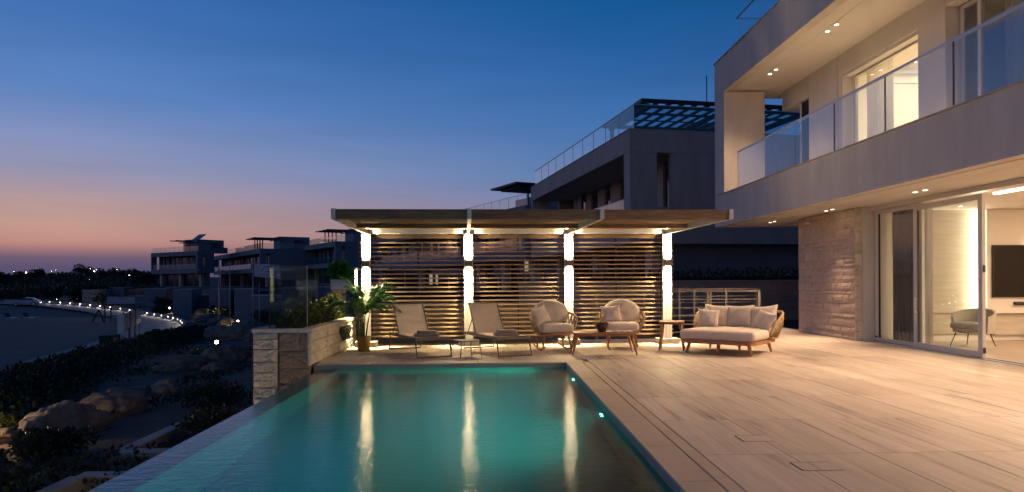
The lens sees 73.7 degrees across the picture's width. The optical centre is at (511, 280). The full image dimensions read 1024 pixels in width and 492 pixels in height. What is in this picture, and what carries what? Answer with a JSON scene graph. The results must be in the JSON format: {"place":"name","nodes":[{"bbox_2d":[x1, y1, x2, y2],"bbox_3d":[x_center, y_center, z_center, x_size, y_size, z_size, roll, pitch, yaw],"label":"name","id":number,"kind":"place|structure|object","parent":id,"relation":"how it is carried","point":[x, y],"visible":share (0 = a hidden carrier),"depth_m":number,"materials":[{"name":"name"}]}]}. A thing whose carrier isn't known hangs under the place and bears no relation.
{"place":"outdoors","nodes":[
{"label":"outdoors","id":0,"kind":"place"},
{"bbox_2d":[0,302,180,361],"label":"promenade path","id":1,"kind":"structure","parent":0,"point":[148,322],"depth_m":89.00,"materials":[{"name":"concrete"}]},
{"bbox_2d":[124,286,517,305],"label":"villa plots","id":2,"kind":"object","parent":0,"point":[205,290],"visible":0.04,"depth_m":89.00,"materials":[{"name":"concrete"}]},
{"bbox_2d":[151,234,227,285],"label":"villa","id":3,"kind":"object","parent":2,"relation":"on","point":[192,264],"visible":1,"depth_m":159.29,"materials":[{"name":"concrete"}]},
{"bbox_2d":[214,236,316,286],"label":"villa","id":4,"kind":"object","parent":2,"relation":"on","point":[286,251],"visible":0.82,"depth_m":147.89,"materials":[{"name":"concrete"}]},
{"bbox_2d":[370,234,485,290],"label":"villa","id":5,"kind":"object","parent":2,"relation":"on","point":[421,262],"visible":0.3,"depth_m":96.13,"materials":[{"name":"concrete"}]},
{"bbox_2d":[387,271,404,288],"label":"window","id":6,"kind":"structure","parent":5,"relation":"in","point":[388,276],"depth_m":106.30,"materials":[{"name":"black glass"}]},
{"bbox_2d":[405,271,417,288],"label":"window","id":7,"kind":"structure","parent":5,"relation":"in","point":[406,276],"depth_m":101.13,"materials":[{"name":"black glass"}]},
{"bbox_2d":[426,270,448,289],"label":"window","id":8,"kind":"structure","parent":5,"relation":"in","point":[427,271],"depth_m":92.24,"materials":[{"name":"black glass"}]},
{"bbox_2d":[449,270,463,289],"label":"window","id":9,"kind":"structure","parent":5,"relation":"in","point":[450,271],"depth_m":87.52,"materials":[{"name":"black glass"}]},
{"bbox_2d":[0,276,799,491],"bbox_3d":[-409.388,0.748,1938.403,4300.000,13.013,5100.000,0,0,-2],"label":"ground","id":10,"kind":"structure","parent":0,"point":[50,330],"depth_m":39.40,"materials":[{"name":"soil"}]},
{"bbox_2d":[0,428,14,444],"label":"boulder","id":11,"kind":"object","parent":10,"relation":"on","point":[7,435],"visible":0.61,"depth_m":19.98,"materials":[{"name":"stone"}]},
{"bbox_2d":[0,412,19,430],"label":"bush","id":12,"kind":"object","parent":10,"relation":"on","point":[9,420],"visible":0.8,"depth_m":20.90,"materials":[{"name":"green plant"}]},
{"bbox_2d":[8,425,44,450],"bbox_3d":[-12.446,4.198,17.903,1.317,0.730,0.900,0,0,19],"label":"bush","id":13,"kind":"object","parent":10,"relation":"on","point":[19,433],"visible":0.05,"depth_m":17.81,"materials":[{"name":"green plant"}]},
{"bbox_2d":[11,297,41,305],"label":"parked car","id":14,"kind":"object","parent":10,"relation":"on","point":[32,301],"visible":0.98,"depth_m":121.77,"materials":[{"name":"silver metal"}]},
{"bbox_2d":[0,465,57,491],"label":"bush","id":15,"kind":"object","parent":10,"relation":"on","point":[6,477],"visible":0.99,"depth_m":13.15,"materials":[{"name":"green plant"}]},
{"bbox_2d":[10,424,104,460],"bbox_3d":[-11.537,4.188,17.320,1.988,0.967,1.351,0,0,-2],"label":"bush","id":16,"kind":"object","parent":10,"relation":"on","point":[54,439],"visible":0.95,"depth_m":17.17,"materials":[{"name":"green plant"}]},
{"bbox_2d":[19,399,113,435],"bbox_3d":[-13.191,4.330,20.265,2.483,1.664,1.873,0,0,-42],"label":"boulder","id":17,"kind":"object","parent":10,"relation":"on","point":[63,414],"visible":0.56,"depth_m":19.73,"materials":[{"name":"stone"}]},
{"bbox_2d":[37,471,125,491],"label":"retaining wall","id":18,"kind":"structure","parent":10,"relation":"on","point":[72,484],"depth_m":13.81,"materials":[{"name":"stone"}]},
{"bbox_2d":[0,270,170,298],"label":"scrub","id":19,"kind":"object","parent":10,"relation":"on","point":[50,285],"visible":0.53,"depth_m":244.56,"materials":[{"name":"green plant"}]},
{"bbox_2d":[62,281,112,302],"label":"bush","id":20,"kind":"object","parent":10,"relation":"on","point":[74,293],"visible":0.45,"depth_m":127.52,"materials":[{"name":"green plant"}]},
{"bbox_2d":[4,300,185,349],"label":"kerb wall","id":21,"kind":"structure","parent":10,"relation":"on","point":[175,318],"depth_m":112.02,"materials":[{"name":"concrete"}]},
{"bbox_2d":[82,289,111,304],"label":"garden wall","id":22,"kind":"structure","parent":10,"relation":"on","point":[86,295],"depth_m":121.94,"materials":[{"name":"concrete"}]},
{"bbox_2d":[89,292,118,304],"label":"bush","id":23,"kind":"object","parent":10,"relation":"on","point":[102,301],"visible":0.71,"depth_m":119.44,"materials":[{"name":"green plant"}]},
{"bbox_2d":[99,334,120,344],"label":"litter bin","id":24,"kind":"object","parent":10,"relation":"on","point":[107,338],"visible":0.62,"depth_m":51.42,"materials":[{"name":"brown wood"}]},
{"bbox_2d":[0,324,220,420],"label":"hedge","id":25,"kind":"object","parent":10,"relation":"on","point":[55,373],"visible":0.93,"depth_m":34.30,"materials":[{"name":"green plant"}]},
{"bbox_2d":[76,386,151,417],"bbox_3d":[-13.588,4.336,23.057,2.465,1.367,1.924,0,0,-43],"label":"boulder","id":26,"kind":"object","parent":10,"relation":"on","point":[122,401],"visible":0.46,"depth_m":22.74,"materials":[{"name":"stone"}]},
{"bbox_2d":[92,296,141,321],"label":"beach kiosk","id":27,"kind":"object","parent":10,"relation":"on","point":[119,300],"visible":0.84,"depth_m":87.76,"materials":[{"name":"grey"}]},
{"bbox_2d":[0,344,253,491],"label":"ground cover","id":28,"kind":"object","parent":10,"relation":"on","point":[107,461],"visible":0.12,"depth_m":16.02,"materials":[{"name":"green plant"}]},
{"bbox_2d":[117,308,140,339],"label":"notice board","id":29,"kind":"object","parent":10,"relation":"on","point":[129,319],"visible":0.76,"depth_m":57.15,"materials":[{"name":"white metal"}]},
{"bbox_2d":[130,270,154,284],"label":"tree","id":30,"kind":"object","parent":10,"relation":"on","point":[143,278],"visible":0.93,"depth_m":257.00,"materials":[{"name":"green plant"}]},
{"bbox_2d":[119,415,203,469],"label":"retaining wall","id":31,"kind":"structure","parent":10,"relation":"on","point":[170,434],"depth_m":16.87,"materials":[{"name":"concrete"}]},
{"bbox_2d":[150,296,172,306],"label":"bush","id":32,"kind":"object","parent":10,"relation":"on","point":[164,302],"visible":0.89,"depth_m":116.69,"materials":[{"name":"green plant"}]},
{"bbox_2d":[144,288,179,305],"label":"garden wall","id":33,"kind":"structure","parent":10,"relation":"on","point":[150,294],"depth_m":121.96,"materials":[{"name":"stone"}]},
{"bbox_2d":[151,378,179,394],"bbox_3d":[-14.879,4.650,29.242,1.461,0.914,1.132,0,0,42],"label":"boulder","id":34,"kind":"object","parent":10,"relation":"on","point":[165,386],"visible":0.72,"depth_m":28.89,"materials":[{"name":"stone"}]},
{"bbox_2d":[151,354,211,372],"bbox_3d":[-17.646,4.613,37.119,3.498,1.200,1.881,0,0,-41],"label":"boulder","id":35,"kind":"object","parent":10,"relation":"on","point":[183,362],"visible":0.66,"depth_m":36.40,"materials":[{"name":"stone"}]},
{"bbox_2d":[173,288,201,317],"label":"garden wall","id":36,"kind":"structure","parent":10,"relation":"on","point":[185,303],"depth_m":97.51,"materials":[{"name":"concrete"}]},
{"bbox_2d":[199,294,208,308],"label":"garden wall","id":37,"kind":"structure","parent":10,"relation":"on","point":[203,300],"depth_m":104.02,"materials":[{"name":"concrete"}]},
{"bbox_2d":[170,403,243,435],"bbox_3d":[-7.689,3.729,18.230,2.892,1.059,2.196,0,0,-2],"label":"bush","id":38,"kind":"object","parent":10,"relation":"on","point":[196,424],"visible":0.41,"depth_m":17.74,"materials":[{"name":"green plant"}]},
{"bbox_2d":[167,375,252,409],"bbox_3d":[-10.489,3.883,23.446,3.323,1.172,2.290,0,0,22],"label":"bush","id":39,"kind":"object","parent":10,"relation":"on","point":[212,388],"visible":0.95,"depth_m":23.28,"materials":[{"name":"green plant"}]},
{"bbox_2d":[200,362,229,372],"bbox_3d":[-15.457,4.618,35.718,1.335,0.792,1.500,0,0,13],"label":"boulder","id":40,"kind":"object","parent":10,"relation":"on","point":[213,366],"visible":0.59,"depth_m":35.21,"materials":[{"name":"stone"}]},
{"bbox_2d":[203,325,230,340],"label":"boulder","id":41,"kind":"object","parent":10,"relation":"on","point":[211,333],"visible":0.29,"depth_m":59.41,"materials":[{"name":"stone"}]},
{"bbox_2d":[204,306,233,316],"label":"bush","id":42,"kind":"object","parent":10,"relation":"on","point":[224,310],"visible":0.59,"depth_m":90.51,"materials":[{"name":"green plant"}]},
{"bbox_2d":[209,288,235,315],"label":"garden wall","id":43,"kind":"structure","parent":10,"relation":"on","point":[214,296],"depth_m":99.82,"materials":[{"name":"concrete"}]},
{"bbox_2d":[200,344,250,364],"bbox_3d":[-16.369,4.525,39.025,2.283,1.761,3.014,0,0,9],"label":"boulder","id":44,"kind":"object","parent":10,"relation":"on","point":[230,354],"visible":0.66,"depth_m":38.31,"materials":[{"name":"stone"}]},
{"bbox_2d":[218,324,253,341],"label":"boulder","id":45,"kind":"object","parent":10,"relation":"on","point":[236,332],"visible":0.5,"depth_m":58.01,"materials":[{"name":"stone"}]},
{"bbox_2d":[234,288,258,319],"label":"garden wall","id":46,"kind":"structure","parent":10,"relation":"on","point":[242,303],"depth_m":90.63,"materials":[{"name":"concrete"}]},
{"bbox_2d":[230,319,264,326],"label":"boulder","id":47,"kind":"object","parent":10,"relation":"on","point":[248,322],"visible":0.38,"depth_m":68.75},
{"bbox_2d":[252,258,253,325],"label":"flagpole","id":48,"kind":"object","parent":10,"relation":"on","point":[253,290],"visible":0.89,"depth_m":60.20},
{"bbox_2d":[254,264,279,277],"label":"flag","id":49,"kind":"object","parent":48,"relation":"hanging from","point":[261,270],"visible":0.95,"depth_m":60.30,"materials":[{"name":"fabric"}]},
{"bbox_2d":[251,294,281,321],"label":"garden wall","id":50,"kind":"structure","parent":10,"relation":"on","point":[275,302],"depth_m":85.60,"materials":[{"name":"stone"}]},
{"bbox_2d":[281,287,311,313],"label":"garden wall","id":51,"kind":"structure","parent":10,"relation":"on","point":[292,297],"depth_m":78.64,"materials":[{"name":"stone"}]},
{"bbox_2d":[252,316,356,404],"bbox_3d":[-3.865,2.763,13.237,0.993,3.915,3.962,0,0,-2],"label":"stone planter","id":52,"kind":"object","parent":10,"relation":"on","point":[283,358],"visible":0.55,"depth_m":11.36,"materials":[{"name":"stone"}]},
{"bbox_2d":[269,265,307,328],"bbox_3d":[-3.793,0.275,13.264,0.635,1.055,3.752,0,0,-2],"label":"glass screen","id":53,"kind":"object","parent":52,"relation":"on","point":[269,291],"visible":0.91,"depth_m":11.38,"materials":[{"name":"glass"}]},
{"bbox_2d":[274,306,309,327],"bbox_3d":[-3.818,0.678,11.864,0.576,0.473,0.822,0,0,-2],"label":"shrub","id":54,"kind":"object","parent":52,"relation":"on","point":[291,319],"visible":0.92,"depth_m":11.74,"materials":[{"name":"green plant"}]},
{"bbox_2d":[292,302,323,326],"bbox_3d":[-3.816,0.649,12.604,0.626,0.528,0.816,0,0,-2],"label":"shrub","id":55,"kind":"object","parent":52,"relation":"on","point":[313,313],"visible":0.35,"depth_m":12.54,"materials":[{"name":"green plant"}]},
{"bbox_2d":[308,299,332,324],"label":"shrub","id":56,"kind":"object","parent":52,"relation":"on","point":[324,309],"visible":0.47,"depth_m":13.22,"materials":[{"name":"green plant"}]},
{"bbox_2d":[316,296,339,322],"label":"shrub","id":57,"kind":"object","parent":52,"relation":"in","point":[330,300],"visible":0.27,"depth_m":13.98,"materials":[{"name":"green plant"}]},
{"bbox_2d":[324,292,344,319],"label":"shrub","id":58,"kind":"object","parent":52,"relation":"on","point":[333,294],"visible":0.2,"depth_m":14.66,"materials":[{"name":"green plant"}]},
{"bbox_2d":[332,289,345,316],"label":"stone pillar","id":59,"kind":"structure","parent":52,"relation":"on","point":[339,292],"depth_m":14.96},
{"bbox_2d":[330,279,350,289],"bbox_3d":[-3.782,0.088,15.088,0.400,0.224,0.268,0,0,-2],"label":"metal trough","id":60,"kind":"object","parent":59,"relation":"on","point":[337,284],"visible":0.91,"depth_m":14.96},
{"bbox_2d":[324,259,355,280],"bbox_3d":[-3.792,-0.160,15.075,0.702,0.637,0.590,0,0,-2],"label":"fern","id":61,"kind":"object","parent":60,"relation":"in","point":[337,269],"visible":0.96,"depth_m":14.99,"materials":[{"name":"green plant"}]},
{"bbox_2d":[339,325,350,340],"bbox_3d":[-3.363,1.058,13.804,0.099,0.290,0.780,0,0,-2],"label":"garden hose","id":62,"kind":"object","parent":52,"relation":"hanging from","point":[344,331],"visible":1,"depth_m":13.63,"materials":[{"name":"rubber"}]},
{"bbox_2d":[318,286,359,315],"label":"garden wall","id":63,"kind":"structure","parent":10,"relation":"on","point":[323,291],"depth_m":73.63,"materials":[{"name":"stone"}]},
{"bbox_2d":[299,229,383,282],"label":"villa","id":64,"kind":"object","parent":10,"relation":"on","point":[348,249],"visible":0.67,"depth_m":135.33,"materials":[{"name":"concrete"}]},
{"bbox_2d":[460,182,557,290],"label":"villa","id":65,"kind":"object","parent":10,"relation":"on","point":[520,187],"visible":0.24,"depth_m":69.42,"materials":[{"name":"concrete"}]},
{"bbox_2d":[488,266,497,289],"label":"window","id":66,"kind":"structure","parent":65,"relation":"in","point":[489,271],"depth_m":74.61,"materials":[{"name":"black glass"}]},
{"bbox_2d":[512,265,523,289],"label":"window","id":67,"kind":"structure","parent":65,"relation":"in","point":[513,266],"depth_m":69.52,"materials":[{"name":"black glass"}]},
{"bbox_2d":[519,280,800,339],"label":"boundary wall","id":68,"kind":"structure","parent":10,"relation":"on","point":[767,298],"depth_m":24.55,"materials":[{"name":"concrete"}]},
{"bbox_2d":[573,266,799,280],"bbox_3d":[12.699,0.490,26.496,21.574,2.286,1.295,0,0,-2],"label":"hedge","id":69,"kind":"object","parent":10,"relation":"on","point":[774,276],"visible":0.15,"depth_m":26.15,"materials":[{"name":"green plant"}]},
{"bbox_2d":[0,0,799,276],"label":"sky","id":70,"kind":"structure","parent":0,"point":[129,128],"materials":[{"name":"blue"}]},
{"bbox_2d":[314,327,1023,491],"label":"terrace","id":71,"kind":"structure","parent":0,"point":[867,416],"depth_m":7.49,"materials":[{"name":"wood"}]},
{"bbox_2d":[88,366,565,491],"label":"pool basin","id":72,"kind":"object","parent":71,"relation":"in","point":[191,437],"visible":0.02,"depth_m":6.40,"materials":[{"name":"tile"}]},
{"bbox_2d":[89,367,673,491],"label":"pool water","id":73,"kind":"structure","parent":72,"relation":"in","point":[540,429],"depth_m":6.28,"materials":[{"name":"teal liquid"}]},
{"bbox_2d":[357,335,370,351],"bbox_3d":[-2.961,1.261,13.636,0.274,0.301,0.274,0,0,-2],"label":"plant pot","id":74,"kind":"object","parent":71,"relation":"on","point":[363,344],"visible":0.96,"depth_m":13.53,"materials":[{"name":"ceramic"}]},
{"bbox_2d":[328,276,399,336],"bbox_3d":[-2.975,0.533,13.630,1.594,1.247,1.395,0,0,-2],"label":"potted palm","id":75,"kind":"object","parent":74,"relation":"in","point":[360,306],"visible":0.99,"depth_m":13.57,"materials":[{"name":"green plant"}]},
{"bbox_2d":[389,303,451,358],"bbox_3d":[-1.807,0.931,13.241,0.696,0.953,1.860,0,0,-26],"label":"sun lounger","id":76,"kind":"object","parent":71,"relation":"on","point":[411,319],"visible":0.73,"depth_m":13.65,"materials":[{"name":"fabric"}]},
{"bbox_2d":[346,302,551,343],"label":"wall","id":77,"kind":"structure","parent":71,"relation":"on","point":[399,340],"depth_m":15.71,"materials":[{"name":"wood"}]},
{"bbox_2d":[450,339,481,357],"bbox_3d":[-0.850,1.253,12.640,0.448,0.306,0.448,0,0,-30],"label":"table","id":78,"kind":"object","parent":71,"relation":"on","point":[464,340],"visible":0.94,"depth_m":12.56,"materials":[{"name":"beige metal"}]},
{"bbox_2d":[464,302,531,356],"bbox_3d":[-0.315,0.923,13.376,0.696,0.953,1.860,0,0,-24],"label":"sun lounger","id":79,"kind":"object","parent":71,"relation":"on","point":[486,319],"visible":0.81,"depth_m":13.78,"materials":[{"name":"fabric"}]},
{"bbox_2d":[331,208,732,347],"bbox_3d":[0.268,0.114,13.096,6.980,2.567,3.900,0,0,-4],"label":"pergola","id":80,"kind":"object","parent":71,"relation":"on","point":[567,225],"visible":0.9,"depth_m":14.76,"materials":[{"name":"wood"}]},
{"bbox_2d":[529,300,577,349],"bbox_3d":[0.818,0.894,13.728,0.951,1.000,0.808,0,0,-14],"label":"armchair","id":81,"kind":"object","parent":71,"relation":"on","point":[558,313],"visible":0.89,"depth_m":13.72,"materials":[{"name":"fabric"}]},
{"bbox_2d":[530,305,550,325],"bbox_3d":[0.577,0.698,13.633,0.420,0.360,0.152,-19,-7,-42],"label":"pillow","id":82,"kind":"object","parent":81,"relation":"on","point":[540,315],"visible":0.99,"depth_m":13.55,"materials":[{"name":"beige fabric"}]},
{"bbox_2d":[570,331,637,355],"bbox_3d":[1.722,1.183,12.918,1.224,0.424,0.540,0,0,0],"label":"coffee table","id":83,"kind":"object","parent":71,"relation":"on","point":[577,334],"visible":0.94,"depth_m":12.69,"materials":[{"name":"brown wood"}]},
{"bbox_2d":[599,299,645,347],"bbox_3d":[2.262,0.886,14.062,0.951,1.000,0.808,0,0,6],"label":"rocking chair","id":84,"kind":"object","parent":71,"relation":"on","point":[630,312],"visible":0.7,"depth_m":14.10,"materials":[{"name":"fabric"}]},
{"bbox_2d":[600,305,621,322],"bbox_3d":[2.046,0.685,14.074,0.420,0.360,0.155,-4,-20,-6],"label":"pillow","id":85,"kind":"object","parent":84,"relation":"on","point":[610,313],"visible":1,"depth_m":14.02,"materials":[{"name":"beige fabric"}]},
{"bbox_2d":[573,290,759,338],"bbox_3d":[3.698,0.840,16.312,4.584,1.182,0.060,0,0,-4],"label":"terrace railing","id":86,"kind":"object","parent":71,"relation":"on","point":[707,299],"visible":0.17,"depth_m":16.33,"materials":[{"name":"metal"}]},
{"bbox_2d":[658,320,684,350],"bbox_3d":[3.191,1.097,13.624,0.495,0.577,0.495,0,0,16],"label":"side table","id":87,"kind":"object","parent":71,"relation":"on","point":[674,322],"visible":0.93,"depth_m":13.46,"materials":[{"name":"brown wood"}]},
{"bbox_2d":[621,288,798,328],"bbox_3d":[5.890,0.828,20.214,5.406,1.182,0.044,0,0,-4],"label":"terrace railing","id":88,"kind":"object","parent":71,"relation":"on","point":[679,314],"visible":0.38,"depth_m":20.17,"materials":[{"name":"metal"}]},
{"bbox_2d":[680,309,784,356],"bbox_3d":[4.193,0.979,13.127,1.730,0.809,1.454,0,0,38],"label":"daybed","id":89,"kind":"object","parent":71,"relation":"on","point":[739,337],"visible":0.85,"depth_m":12.67,"materials":[{"name":"fabric"}]},
{"bbox_2d":[696,308,719,326],"bbox_3d":[3.898,0.754,13.566,0.430,0.380,0.155,4,-16,24],"label":"pillow","id":90,"kind":"object","parent":89,"relation":"on","point":[707,318],"visible":0.97,"depth_m":13.51,"materials":[{"name":"beige fabric"}]},
{"bbox_2d":[705,304,729,325],"bbox_3d":[4.130,0.713,13.791,0.560,0.470,0.208,4,-18,38],"label":"pillow","id":91,"kind":"object","parent":89,"relation":"on","point":[722,317],"visible":0.52,"depth_m":13.66,"materials":[{"name":"beige fabric"}]},
{"bbox_2d":[726,305,754,326],"bbox_3d":[4.505,0.711,13.496,0.560,0.470,0.208,-4,-22,38],"label":"pillow","id":92,"kind":"object","parent":89,"relation":"on","point":[739,316],"visible":0.98,"depth_m":13.42,"materials":[{"name":"beige fabric"}]},
{"bbox_2d":[751,308,775,331],"bbox_3d":[4.754,0.757,12.894,0.156,0.380,0.440,22,3,-31],"label":"pillow","id":93,"kind":"object","parent":89,"relation":"on","point":[763,320],"visible":0.99,"depth_m":12.83,"materials":[{"name":"beige fabric"}]},
{"bbox_2d":[750,304,777,327],"bbox_3d":[4.865,0.710,13.212,0.560,0.470,0.203,-8,-25,38],"label":"pillow","id":94,"kind":"object","parent":89,"relation":"on","point":[768,309],"visible":0.38,"depth_m":13.16,"materials":[{"name":"beige fabric"}]},
{"bbox_2d":[735,435,772,441],"bbox_3d":[2.124,1.385,5.987,0.263,0.004,0.226,0,0,-2],"label":"floor box lid","id":95,"kind":"object","parent":71,"relation":"on","point":[750,438],"visible":1,"depth_m":5.98,"materials":[{"name":"wood"}]},
{"bbox_2d":[790,462,843,470],"bbox_3d":[2.271,1.385,5.091,0.303,0.004,0.226,0,0,-2],"label":"floor box lid","id":96,"kind":"object","parent":71,"relation":"on","point":[807,466],"visible":1,"depth_m":5.08,"materials":[{"name":"wood"}]},
{"bbox_2d":[713,0,1023,365],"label":"beach house","id":97,"kind":"structure","parent":71,"relation":"on","point":[948,148],"depth_m":15.22,"materials":[{"name":"paint"}]},
{"bbox_2d":[800,99,808,162],"bbox_3d":[8.241,-3.663,19.121,0.060,2.760,0.620,0,0,-2],"label":"balcony door","id":98,"kind":"structure","parent":97,"relation":"in","point":[804,107],"depth_m":19.20,"materials":[{"name":"glass"}]},
{"bbox_2d":[867,58,893,137],"bbox_3d":[8.768,-3.766,16.261,0.106,2.920,1.070,0,0,-2],"label":"curtain","id":99,"kind":"object","parent":97,"relation":"hanging from","point":[875,108],"visible":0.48,"depth_m":16.26,"materials":[{"name":"grey fabric"}]},
{"bbox_2d":[853,39,917,142],"bbox_3d":[8.572,-3.710,15.495,0.080,2.850,3.010,0,0,-2],"label":"window","id":100,"kind":"structure","parent":97,"relation":"in","point":[855,78],"depth_m":16.89,"materials":[{"name":"metal"}]},
{"bbox_2d":[892,209,913,341],"bbox_3d":[8.474,-0.094,14.676,0.122,2.860,0.920,0,0,-2],"label":"curtain","id":101,"kind":"object","parent":97,"relation":"hanging from","point":[902,244],"visible":0.68,"depth_m":14.75,"materials":[{"name":"fabric"}]},
{"bbox_2d":[924,208,933,343],"bbox_3d":[8.477,-0.094,13.935,0.094,2.860,0.300,0,0,-2],"label":"curtain","id":102,"kind":"object","parent":97,"relation":"hanging from","point":[928,218],"visible":0.74,"depth_m":13.85,"materials":[{"name":"grey fabric"}]},
{"bbox_2d":[860,177,1023,365],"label":"sliding door","id":103,"kind":"structure","parent":97,"relation":"in","point":[870,216],"depth_m":13.56,"materials":[{"name":"metal"}]},
{"bbox_2d":[960,0,984,102],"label":"window","id":104,"kind":"structure","parent":97,"relation":"in","point":[980,3],"depth_m":12.98,"materials":[{"name":"metal"}]},
{"bbox_2d":[950,308,996,346],"bbox_3d":[9.463,0.962,13.986,0.705,0.775,0.788,0,0,-30],"label":"tub chair","id":105,"kind":"object","parent":97,"relation":"on","point":[965,321],"visible":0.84,"depth_m":13.95,"materials":[{"name":"grey fabric"}]},
{"bbox_2d":[992,245,1023,296],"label":"television","id":106,"kind":"object","parent":97,"relation":"attached to","point":[1007,270],"visible":1,"depth_m":14.99,"materials":[{"name":"black plastic"}]},
{"bbox_2d":[1005,0,1023,84],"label":"curtain","id":107,"kind":"object","parent":97,"relation":"hanging from","point":[1014,41],"visible":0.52,"depth_m":12.14,"materials":[{"name":"grey fabric"}]},
{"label":"neighbour terrace","id":108,"kind":"structure","parent":0,"visible":0},
{"bbox_2d":[530,76,799,280],"bbox_3d":[9.125,-4.448,40.270,12.060,11.600,19.100,0,0,-11],"label":"villa","id":109,"kind":"object","parent":108,"relation":"on","point":[646,167],"visible":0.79,"depth_m":31.55,"materials":[{"name":"concrete"}]},
{"bbox_2d":[573,261,588,280],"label":"window","id":110,"kind":"structure","parent":109,"relation":"in","point":[574,262],"depth_m":44.89,"materials":[{"name":"black glass"}]},
{"bbox_2d":[610,256,632,276],"bbox_3d":[6.006,0.009,37.546,0.061,2.680,3.410,0,0,-11],"label":"window","id":111,"kind":"structure","parent":109,"relation":"in","point":[619,257],"depth_m":37.30,"materials":[{"name":"black glass"}]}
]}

